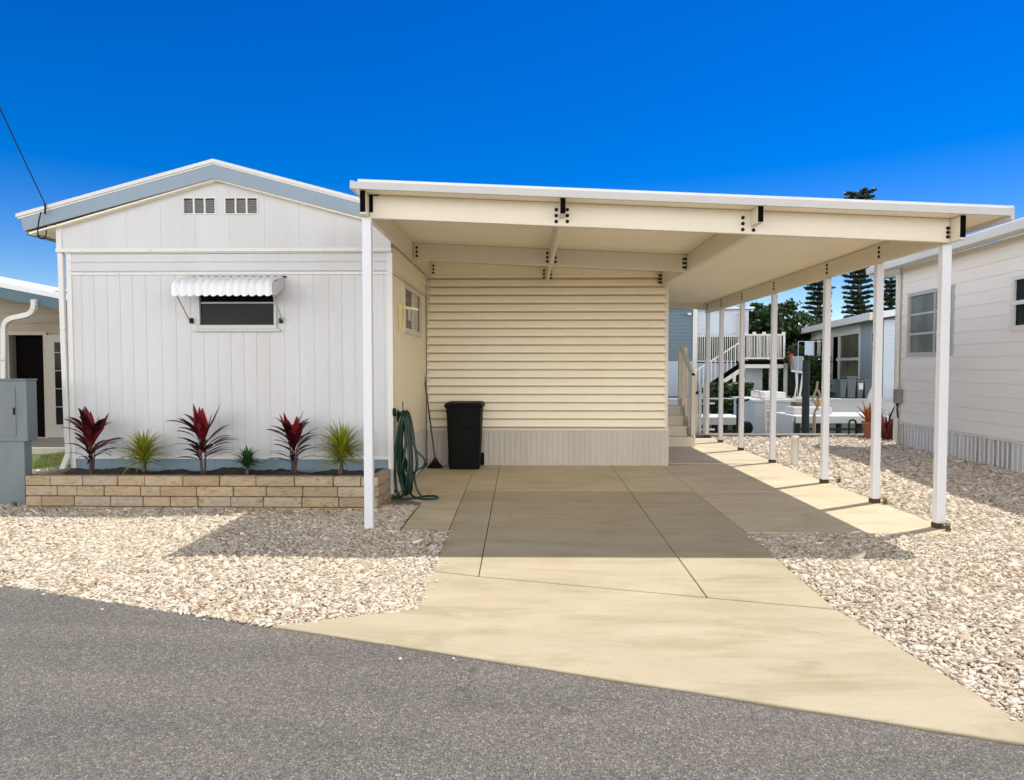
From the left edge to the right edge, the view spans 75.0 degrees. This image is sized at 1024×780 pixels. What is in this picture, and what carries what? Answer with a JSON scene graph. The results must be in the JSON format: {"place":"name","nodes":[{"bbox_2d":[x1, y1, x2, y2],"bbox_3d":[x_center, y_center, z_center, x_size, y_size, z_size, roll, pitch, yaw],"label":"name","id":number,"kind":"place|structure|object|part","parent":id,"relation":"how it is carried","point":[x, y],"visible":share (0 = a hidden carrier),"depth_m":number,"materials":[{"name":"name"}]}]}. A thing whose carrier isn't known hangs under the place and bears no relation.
{"place":"outdoors","nodes":[
{"label":"outdoors","id":0,"kind":"place"},
{"bbox_2d":[32,452,70,469],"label":"lawn","id":1,"kind":"structure","parent":0,"point":[35,457],"depth_m":10.47,"materials":[{"name":"green plant"}]},
{"bbox_2d":[0,276,68,453],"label":"neighbour home","id":2,"kind":"object","parent":1,"relation":"on","point":[30,347],"visible":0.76,"depth_m":13.33,"materials":[{"name":"beige paint"}]},
{"bbox_2d":[16,335,44,436],"bbox_3d":[-9.726,-0.024,13.585,0.696,2.170,0.040,0,2,1],"label":"doorway","id":3,"kind":"structure","parent":2,"relation":"in","point":[29,348],"depth_m":13.55,"materials":[{"name":"black"}]},
{"bbox_2d":[46,335,68,437],"bbox_3d":[-8.842,-0.073,13.293,0.850,2.050,0.065,0,2,1],"label":"door","id":4,"kind":"structure","parent":2,"relation":"in","point":[53,348],"depth_m":13.28,"materials":[{"name":"beige paint"}]},
{"bbox_2d":[386,465,426,529],"bbox_3d":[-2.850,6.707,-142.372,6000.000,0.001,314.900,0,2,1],"label":"ground","id":5,"kind":"structure","parent":0,"point":[394,501],"depth_m":7.72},
{"bbox_2d":[15,159,668,498],"bbox_3d":[-1.550,-0.844,12.583,8.069,3.921,10.457,0,2,1],"label":"mobile home","id":6,"kind":"object","parent":5,"relation":"on","point":[232,291],"visible":0.91,"depth_m":7.83,"materials":[{"name":"white paint"}]},
{"bbox_2d":[0,108,55,238],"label":"service wire","id":7,"kind":"object","parent":6,"relation":"attached to","point":[32,178],"visible":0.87,"depth_m":7.13,"materials":[{"name":"metal"}]},
{"bbox_2d":[193,287,280,331],"bbox_3d":[-3.202,-0.939,7.789,1.009,0.512,0.095,0,2,1],"label":"window","id":8,"kind":"structure","parent":6,"relation":"in","point":[217,313],"depth_m":7.79,"materials":[{"name":"grey metal"}]},
{"bbox_2d":[398,304,417,330],"bbox_3d":[-1.265,-0.883,8.140,0.242,0.320,0.047,0,2,-11],"label":"wall bracket","id":9,"kind":"object","parent":6,"relation":"attached to","point":[400,307],"depth_m":8.11,"materials":[{"name":"paint"}]},
{"bbox_2d":[403,283,421,337],"bbox_3d":[-1.372,-1.064,9.150,0.055,0.629,1.400,0,2,1],"label":"window","id":10,"kind":"structure","parent":6,"relation":"in","point":[411,298],"depth_m":9.13,"materials":[{"name":"beige paint"}]},
{"bbox_2d":[393,401,438,499],"bbox_3d":[-1.152,0.702,7.832,0.600,1.132,0.324,0,2,1],"label":"garden hose","id":11,"kind":"object","parent":6,"relation":"hanging from","point":[405,427],"visible":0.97,"depth_m":7.80,"materials":[{"name":"green rubber"}]},
{"bbox_2d":[1,435,1023,722],"bbox_3d":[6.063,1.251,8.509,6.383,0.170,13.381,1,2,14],"label":"gravel","id":12,"kind":"structure","parent":5,"relation":"on","point":[911,467],"depth_m":5.31,"materials":[{"name":"beige gravel"}]},
{"bbox_2d":[0,379,37,504],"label":"utility cabinet","id":13,"kind":"object","parent":12,"relation":"on","point":[18,419],"visible":0.89,"depth_m":7.44,"materials":[{"name":"grey metal"}]},
{"bbox_3d":[-5.718,0.239,7.396,0.430,0.546,0.006,0,2,1],"label":"door","id":14,"kind":"part","parent":13,"relation":"part of","materials":[{"name":"grey paint"}]},
{"bbox_2d":[26,467,390,510],"bbox_3d":[-3.362,1.141,7.547,3.902,0.454,0.636,0,2,1],"label":"brick planter","id":15,"kind":"object","parent":12,"relation":"on","point":[231,488],"visible":0.88,"depth_m":7.25,"materials":[{"name":"beige brick"}]},
{"bbox_2d":[62,405,119,474],"bbox_3d":[-4.774,0.582,7.573,0.657,0.796,0.658,0,2,1],"label":"cordyline","id":16,"kind":"object","parent":15,"relation":"in","point":[89,428],"visible":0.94,"depth_m":7.53,"materials":[{"name":"red plant"}]},
{"bbox_2d":[114,428,172,473],"bbox_3d":[-4.200,0.700,7.569,0.659,0.599,0.658,0,2,1],"label":"spiky plant","id":17,"kind":"object","parent":15,"relation":"in","point":[142,450],"visible":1,"depth_m":7.51,"materials":[{"name":"green plant"}]},
{"bbox_2d":[168,404,237,474],"bbox_3d":[-3.476,0.568,7.516,0.683,0.830,0.656,0,2,1],"label":"cordyline","id":18,"kind":"object","parent":15,"relation":"in","point":[200,427],"visible":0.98,"depth_m":7.51,"materials":[{"name":"red plant"}]},
{"bbox_2d":[231,445,263,474],"bbox_3d":[-2.997,0.807,7.547,0.391,0.388,0.365,1,2,32],"label":"green plant","id":19,"kind":"object","parent":15,"relation":"in","point":[247,460],"visible":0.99,"depth_m":7.52,"materials":[{"name":"green plant"}]},
{"bbox_2d":[263,410,318,471],"bbox_3d":[-2.462,0.597,7.542,0.553,0.771,0.616,1,2,25],"label":"cordyline","id":20,"kind":"object","parent":15,"relation":"in","point":[293,432],"visible":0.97,"depth_m":7.48,"materials":[{"name":"red plant"}]},
{"bbox_2d":[304,416,363,474],"bbox_3d":[-1.936,0.633,7.513,0.756,0.737,0.768,0,2,1],"label":"spiky plant","id":21,"kind":"object","parent":15,"relation":"in","point":[340,443],"visible":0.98,"depth_m":7.46,"materials":[{"name":"green plant"}]},
{"bbox_2d":[194,608,287,626],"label":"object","id":22,"kind":"structure","parent":12,"relation":"on","point":[210,612],"depth_m":4.12,"materials":[{"name":"grey concrete"}]},
{"bbox_2d":[0,452,1023,628],"bbox_3d":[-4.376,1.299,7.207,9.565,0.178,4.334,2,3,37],"label":"gravel","id":23,"kind":"structure","parent":12,"relation":"on","point":[217,577],"depth_m":5.37,"materials":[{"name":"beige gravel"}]},
{"bbox_2d":[791,436,798,465],"bbox_3d":[4.444,0.960,10.472,0.124,0.488,0.124,0,2,1],"label":"pipe stub","id":24,"kind":"object","parent":12,"relation":"on","point":[794,450],"visible":0.86,"depth_m":10.43,"materials":[{"name":"white paint"}]},
{"bbox_2d":[852,400,885,437],"bbox_3d":[7.719,0.630,14.379,0.699,0.847,0.741,2,3,42],"label":"potted plant","id":25,"kind":"object","parent":12,"relation":"on","point":[866,423],"visible":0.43,"depth_m":14.32,"materials":[{"name":"orange plant"}]},
{"bbox_2d":[868,411,892,439],"bbox_3d":[7.881,0.710,13.919,0.981,0.679,0.854,-1,2,-31],"label":"potted plant","id":26,"kind":"object","parent":12,"relation":"on","point":[884,423],"visible":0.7,"depth_m":13.84,"materials":[{"name":"red plant"}]},
{"bbox_2d":[881,494,888,504],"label":"weed","id":27,"kind":"object","parent":12,"relation":"on","point":[885,500],"visible":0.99,"depth_m":7.47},
{"bbox_2d":[449,465,610,576],"bbox_3d":[1.471,1.240,9.281,5.452,0.011,10.085,0,2,1],"label":"joint bed","id":28,"kind":"object","parent":5,"relation":"on","point":[488,524],"visible":0.14,"depth_m":6.60,"materials":[{"name":"grey concrete"}]},
{"bbox_2d":[695,433,863,437],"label":"seawall","id":29,"kind":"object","parent":5,"relation":"on","point":[702,435],"depth_m":14.61,"materials":[{"name":"concrete"}]},
{"bbox_2d":[695,385,714,433],"bbox_3d":[4.239,0.460,14.794,0.524,1.157,0.060,0,2,1],"label":"dock railing","id":30,"kind":"object","parent":29,"relation":"on","point":[698,414],"visible":0.63,"depth_m":14.77,"materials":[{"name":"white paint"}]},
{"bbox_2d":[754,390,769,432],"bbox_3d":[5.665,0.535,14.976,0.519,1.073,0.171,-1,2,-26],"label":"dock ladder rail","id":31,"kind":"object","parent":29,"relation":"attached to","point":[765,410],"visible":0.59,"depth_m":14.91,"materials":[{"name":"silver metal"}]},
{"bbox_2d":[848,419,856,433],"bbox_3d":[7.506,0.897,14.695,0.200,0.514,0.040,0,2,1],"label":"hoop rail","id":32,"kind":"object","parent":29,"relation":"on","point":[850,420],"visible":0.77,"depth_m":14.68,"materials":[{"name":"metal"}]},
{"bbox_2d":[866,217,1023,472],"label":"neighbour home","id":33,"kind":"object","parent":5,"relation":"on","point":[986,395],"visible":0.72,"depth_m":10.78,"materials":[{"name":"white"}]},
{"bbox_2d":[885,385,902,435],"bbox_3d":[7.524,0.415,13.106,0.134,1.038,0.555,0,2,6],"label":"outlet box","id":34,"kind":"object","parent":33,"relation":"attached to","point":[897,396],"visible":1,"depth_m":12.95,"materials":[{"name":"grey paint"}]},
{"bbox_2d":[906,285,955,356],"bbox_3d":[7.521,-1.202,11.985,0.060,1.194,1.504,0,2,4],"label":"window","id":35,"kind":"structure","parent":33,"relation":"in","point":[921,306],"depth_m":12.19,"materials":[{"name":"grey metal"}]},
{"bbox_2d":[1010,274,1023,330],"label":"window","id":36,"kind":"structure","parent":33,"relation":"in","point":[1017,282],"depth_m":9.70,"materials":[{"name":"white paint"}]},
{"bbox_2d":[0,586,1023,779],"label":"road","id":37,"kind":"structure","parent":0,"point":[90,690],"depth_m":2.93,"materials":[{"name":"grey asphalt"}]},
{"bbox_2d":[0,0,1023,323],"label":"sky","id":38,"kind":"structure","parent":0,"point":[906,100],"materials":[{"name":"blue"}]},
{"bbox_2d":[275,491,1023,746],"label":"driveway","id":39,"kind":"structure","parent":0,"point":[687,591],"depth_m":4.09,"materials":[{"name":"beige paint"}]},
{"bbox_2d":[0,530,1015,719],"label":"loose stones","id":40,"kind":"object","parent":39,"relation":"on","point":[931,660],"visible":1,"depth_m":4.08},
{"bbox_2d":[397,438,960,534],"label":"carport slab","id":41,"kind":"structure","parent":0,"point":[747,492],"depth_m":8.44,"materials":[{"name":"concrete"}]},
{"bbox_2d":[425,379,443,468],"bbox_3d":[-1.256,0.404,10.162,0.446,1.560,0.181,2,3,37],"label":"broom","id":42,"kind":"object","parent":41,"relation":"on","point":[435,463],"visible":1,"depth_m":10.13,"materials":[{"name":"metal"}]},
{"bbox_2d":[444,401,484,469],"bbox_3d":[-0.715,0.680,10.214,0.580,1.005,0.688,0,2,1],"label":"trash bin","id":43,"kind":"object","parent":41,"relation":"on","point":[464,426],"visible":0.99,"depth_m":9.92,"materials":[{"name":"black plastic"}]},
{"bbox_2d":[668,343,695,446],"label":"porch steps","id":44,"kind":"structure","parent":41,"relation":"on","point":[681,434],"depth_m":13.11,"materials":[{"name":"beige paint"}]},
{"bbox_2d":[350,179,1014,528],"bbox_3d":[1.590,-0.438,10.390,5.949,3.267,8.703,0,2,1],"label":"carport","id":45,"kind":"object","parent":41,"relation":"on","point":[708,253],"visible":0.98,"depth_m":6.65,"materials":[{"name":"beige paint"}]},
{"bbox_2d":[668,307,754,396],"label":"waterfront house","id":46,"kind":"structure","parent":0,"point":[687,328],"depth_m":33.81,"materials":[{"name":"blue stone"}]},
{"bbox_2d":[668,372,862,397],"bbox_3d":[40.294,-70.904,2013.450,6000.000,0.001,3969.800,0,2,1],"label":"bank","id":47,"kind":"structure","parent":0,"point":[832,394],"depth_m":34.56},
{"bbox_2d":[709,381,753,397],"bbox_3d":[10.360,0.042,31.615,2.134,0.880,1.406,0,2,1],"label":"hedge","id":48,"kind":"object","parent":47,"relation":"on","point":[730,389],"visible":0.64,"depth_m":31.15,"materials":[{"name":"green plant"}]},
{"bbox_2d":[695,332,787,397],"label":"raised deck","id":49,"kind":"structure","parent":47,"relation":"on","point":[757,346],"depth_m":32.35,"materials":[{"name":"white paint"}]},
{"bbox_2d":[736,298,820,378],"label":"leafy tree","id":50,"kind":"object","parent":47,"relation":"on","point":[760,319],"visible":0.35,"depth_m":44.66,"materials":[{"name":"green plant"}]},
{"bbox_2d":[668,398,892,421],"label":"seawall","id":51,"kind":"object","parent":47,"relation":"on","point":[842,404],"depth_m":29.93,"materials":[{"name":"concrete"}]},
{"bbox_2d":[748,355,832,394],"bbox_3d":[14.791,-0.811,36.457,4.881,2.234,1.715,0,2,1],"label":"hedge","id":52,"kind":"object","parent":47,"relation":"on","point":[815,368],"visible":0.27,"depth_m":35.92,"materials":[{"name":"green plant"}]},
{"bbox_2d":[789,354,793,397],"bbox_3d":[13.206,-0.666,31.566,0.180,2.159,0.095,0,2,1],"label":"red cloth on pole","id":53,"kind":"object","parent":47,"relation":"on","point":[791,355],"visible":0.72,"depth_m":31.58,"materials":[{"name":"fabric"}]},
{"bbox_2d":[788,342,804,397],"bbox_3d":[13.675,-0.966,32.114,0.798,2.719,0.773,1,2,31],"label":"potted bush","id":54,"kind":"object","parent":47,"relation":"on","point":[795,349],"visible":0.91,"depth_m":31.96,"materials":[{"name":"green plant"}]},
{"bbox_2d":[790,356,803,397],"bbox_3d":[13.499,-0.582,31.461,0.820,2.000,0.550,0,2,1],"label":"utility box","id":55,"kind":"object","parent":47,"relation":"on","point":[796,365],"visible":0.88,"depth_m":31.22,"materials":[{"name":"grey plastic"}]},
{"bbox_2d":[788,322,821,354],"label":"leafy tree","id":56,"kind":"object","parent":47,"relation":"on","point":[811,324],"visible":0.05,"depth_m":50.44,"materials":[{"name":"green plant"}]},
{"bbox_2d":[797,341,821,397],"bbox_3d":[13.981,-0.927,31.214,1.202,2.707,0.079,0,2,1],"label":"hanging towel","id":57,"kind":"object","parent":47,"relation":"on","point":[808,347],"visible":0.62,"depth_m":31.17,"materials":[{"name":"white fabric"}]},
{"bbox_2d":[800,280,835,324],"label":"norfolk pine","id":58,"kind":"object","parent":47,"relation":"on","point":[817,301],"visible":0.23,"depth_m":64.78,"materials":[{"name":"green plant"}]},
{"bbox_2d":[834,379,847,397],"bbox_3d":[15.659,-0.052,31.772,0.384,0.918,0.680,0,2,1],"label":"wheeled bin","id":59,"kind":"object","parent":47,"relation":"on","point":[840,387],"visible":0.94,"depth_m":31.52,"materials":[{"name":"plastic"}]},
{"bbox_2d":[798,309,894,397],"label":"waterside house","id":60,"kind":"structure","parent":47,"relation":"on","point":[851,347],"depth_m":34.58,"materials":[{"name":"blue stone"}]},
{"bbox_2d":[871,331,872,355],"bbox_3d":[17.538,-2.252,32.236,0.070,1.217,0.819,0,2,11],"label":"window","id":61,"kind":"structure","parent":60,"relation":"in","point":[872,331],"depth_m":32.50,"materials":[{"name":"white paint"}]},
{"bbox_2d":[840,376,857,397],"bbox_3d":[16.046,-0.128,31.762,0.509,1.070,0.680,0,2,1],"label":"wheeled bin","id":62,"kind":"object","parent":47,"relation":"on","point":[851,388],"visible":0.76,"depth_m":31.48,"materials":[{"name":"plastic"}]},
{"bbox_2d":[841,187,876,317],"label":"norfolk pine","id":63,"kind":"object","parent":47,"relation":"on","point":[858,302],"visible":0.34,"depth_m":60.65,"materials":[{"name":"green plant"}]},
{"bbox_2d":[855,380,864,397],"bbox_3d":[16.457,-0.039,31.756,0.384,0.893,0.680,0,2,1],"label":"wheeled bin","id":64,"kind":"object","parent":47,"relation":"on","point":[859,388],"visible":0.61,"depth_m":31.48,"materials":[{"name":"plastic"}]},
{"bbox_2d":[858,379,871,397],"bbox_3d":[16.806,-0.051,31.749,0.384,0.918,0.680,0,2,1],"label":"wheeled bin","id":65,"kind":"object","parent":47,"relation":"on","point":[867,386],"visible":0.57,"depth_m":31.47,"materials":[{"name":"plastic"}]},
{"bbox_2d":[873,278,895,319],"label":"norfolk pine","id":66,"kind":"object","parent":47,"relation":"on","point":[889,299],"visible":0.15,"depth_m":68.42,"materials":[{"name":"green plant"}]},
{"bbox_2d":[683,422,863,432],"bbox_3d":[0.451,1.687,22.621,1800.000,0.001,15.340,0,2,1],"label":"water","id":67,"kind":"structure","parent":0,"point":[831,425],"depth_m":27.12,"materials":[{"name":"grey liquid"}]},
{"bbox_2d":[702,399,733,414],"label":"hedge","id":68,"kind":"object","parent":67,"relation":"on","point":[728,406],"visible":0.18,"depth_m":29.23,"materials":[{"name":"green plant"}]},
{"bbox_2d":[701,414,744,432],"bbox_3d":[5.508,1.796,18.455,1.422,2.181,1.230,0,2,1],"label":"floating dock","id":69,"kind":"object","parent":67,"relation":"on","point":[729,419],"visible":0.27,"depth_m":17.99,"materials":[{"name":"white plastic"}]},
{"bbox_2d":[736,398,748,432],"bbox_3d":[5.239,1.593,15.193,0.292,2.823,0.182,1,2,27],"label":"dock piling","id":70,"kind":"object","parent":67,"relation":"in","point":[737,407],"visible":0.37,"depth_m":15.14,"materials":[{"name":"wood"}]},
{"bbox_2d":[744,421,752,432],"bbox_3d":[5.351,0.866,15.237,0.320,0.315,0.120,0,2,1],"label":"tyre fender","id":71,"kind":"object","parent":70,"relation":"attached to","point":[748,426],"visible":0.67,"depth_m":15.18,"materials":[{"name":"rubber"}]},
{"bbox_2d":[732,391,795,432],"bbox_3d":[8.991,0.920,23.974,1.461,1.737,2.320,0,2,1],"label":"moored boat","id":72,"kind":"object","parent":67,"relation":"on","point":[754,410],"visible":0.53,"depth_m":22.89,"materials":[{"name":"white paint"}]},
{"bbox_2d":[801,355,809,432],"bbox_3d":[6.824,1.085,15.516,0.167,3.816,0.167,0,2,1],"label":"dock piling","id":73,"kind":"object","parent":67,"relation":"in","point":[805,394],"visible":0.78,"depth_m":15.42,"materials":[{"name":"wood"}]},
{"bbox_2d":[811,381,820,432],"bbox_3d":[7.919,0.900,17.387,0.246,2.250,0.076,0,2,1],"label":"driftwood","id":74,"kind":"object","parent":67,"relation":"in","point":[816,408],"visible":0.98,"depth_m":17.35,"materials":[{"name":"wood"}]},
{"bbox_2d":[776,412,888,432],"bbox_3d":[9.450,1.776,19.877,2.676,2.120,1.730,0,2,1],"label":"floating dock","id":75,"kind":"object","parent":67,"relation":"on","point":[838,418],"visible":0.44,"depth_m":19.18,"materials":[{"name":"white plastic"}]},
{"bbox_2d":[791,402,801,405],"bbox_3d":[8.697,0.522,20.362,0.224,0.318,0.400,0,2,1],"label":"crate","id":76,"kind":"object","parent":75,"relation":"on","point":[796,403],"visible":0.35,"depth_m":20.16,"materials":[{"name":"brown wood"}]},
{"bbox_2d":[785,406,831,414],"bbox_3d":[8.884,0.612,20.011,1.136,0.227,0.700,0,2,1],"label":"dock box","id":77,"kind":"object","parent":75,"relation":"on","point":[793,409],"visible":0.7,"depth_m":19.67,"materials":[{"name":"white paint"}]},
{"bbox_2d":[866,386,871,407],"bbox_3d":[13.857,0.281,25.760,0.362,1.394,0.310,0,2,1],"label":"patio umbrella","id":78,"kind":"object","parent":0,"point":[869,398],"visible":0.23,"depth_m":25.68,"materials":[{"name":"white fabric"}]},
{"bbox_2d":[941,522,950,530],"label":"weed","id":79,"kind":"object","parent":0,"point":[948,527],"visible":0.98,"depth_m":6.26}
]}

